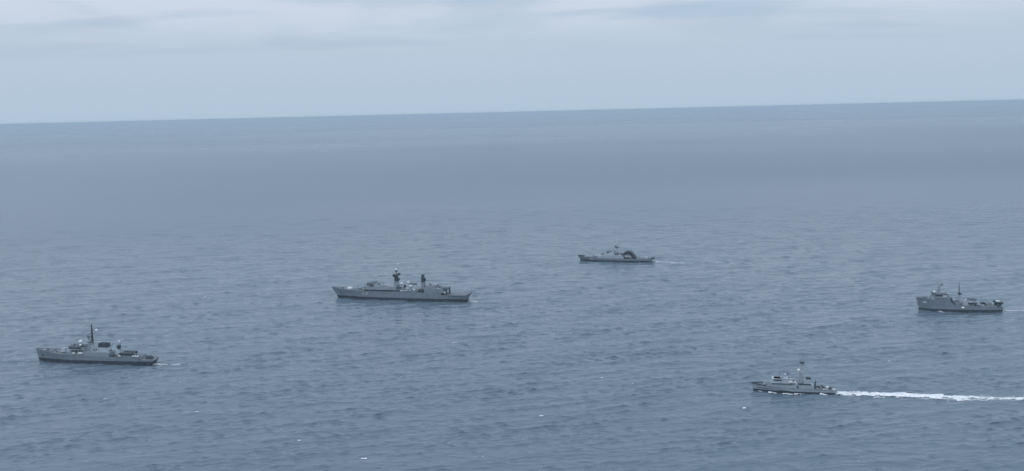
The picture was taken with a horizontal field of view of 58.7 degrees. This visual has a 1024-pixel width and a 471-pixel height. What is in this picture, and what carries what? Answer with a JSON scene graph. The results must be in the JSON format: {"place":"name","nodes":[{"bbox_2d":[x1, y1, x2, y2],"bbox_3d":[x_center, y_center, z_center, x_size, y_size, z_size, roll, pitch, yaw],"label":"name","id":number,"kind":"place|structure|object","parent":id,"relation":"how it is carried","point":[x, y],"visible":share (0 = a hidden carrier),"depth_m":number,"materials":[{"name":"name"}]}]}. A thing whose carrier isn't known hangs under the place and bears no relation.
{"place":"outdoors","nodes":[
{"label":"outdoors","id":0,"kind":"place"},
{"bbox_2d":[0,101,1023,470],"bbox_3d":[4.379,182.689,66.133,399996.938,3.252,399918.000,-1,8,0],"label":"sea","id":1,"kind":"structure","parent":0,"point":[210,263],"depth_m":983.11,"materials":[{"name":"blue liquid"}]},
{"bbox_2d":[36,324,159,365],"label":"corvette","id":2,"kind":"object","parent":1,"relation":"on","point":[103,353],"visible":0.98,"depth_m":722.22,"materials":[{"name":"grey paint"}]},
{"bbox_2d":[332,264,471,301],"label":"frigate","id":3,"kind":"object","parent":1,"relation":"on","point":[408,292],"visible":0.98,"depth_m":938.37,"materials":[{"name":"grey metal"}]},
{"bbox_2d":[76,296,765,467],"bbox_3d":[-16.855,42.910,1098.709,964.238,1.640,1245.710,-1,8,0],"label":"whitecaps","id":4,"kind":"object","parent":1,"relation":"on","point":[453,342],"visible":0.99,"depth_m":578.84,"materials":[{"name":"liquid"}]},
{"bbox_2d":[578,246,654,261],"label":"patrol ship","id":5,"kind":"object","parent":1,"relation":"on","point":[617,256],"visible":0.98,"depth_m":1145.92,"materials":[{"name":"grey paint"}]},
{"bbox_2d":[653,261,758,263],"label":"wake","id":6,"kind":"object","parent":1,"relation":"on","point":[684,262],"visible":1,"depth_m":1133.99,"materials":[{"name":"liquid"}]},
{"bbox_2d":[751,361,836,394],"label":"patrol boat","id":7,"kind":"object","parent":1,"relation":"on","point":[784,384],"visible":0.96,"depth_m":605.83,"materials":[{"name":"grey paint"}]},
{"bbox_2d":[768,391,825,394],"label":"bow wave","id":8,"kind":"object","parent":1,"relation":"on","point":[792,394],"visible":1,"depth_m":604.53,"materials":[{"name":"liquid"}]},
{"bbox_2d":[836,391,1023,400],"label":"wake","id":9,"kind":"object","parent":1,"relation":"on","point":[931,396],"visible":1,"depth_m":591.98,"materials":[{"name":"liquid"}]},
{"bbox_2d":[916,284,1003,312],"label":"support ship","id":10,"kind":"object","parent":1,"relation":"on","point":[939,300],"visible":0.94,"depth_m":829.98,"materials":[{"name":"grey paint"}]},
{"bbox_2d":[0,0,1023,124],"label":"sky","id":11,"kind":"structure","parent":0,"point":[62,61],"materials":[{"name":"blue"}]}
]}

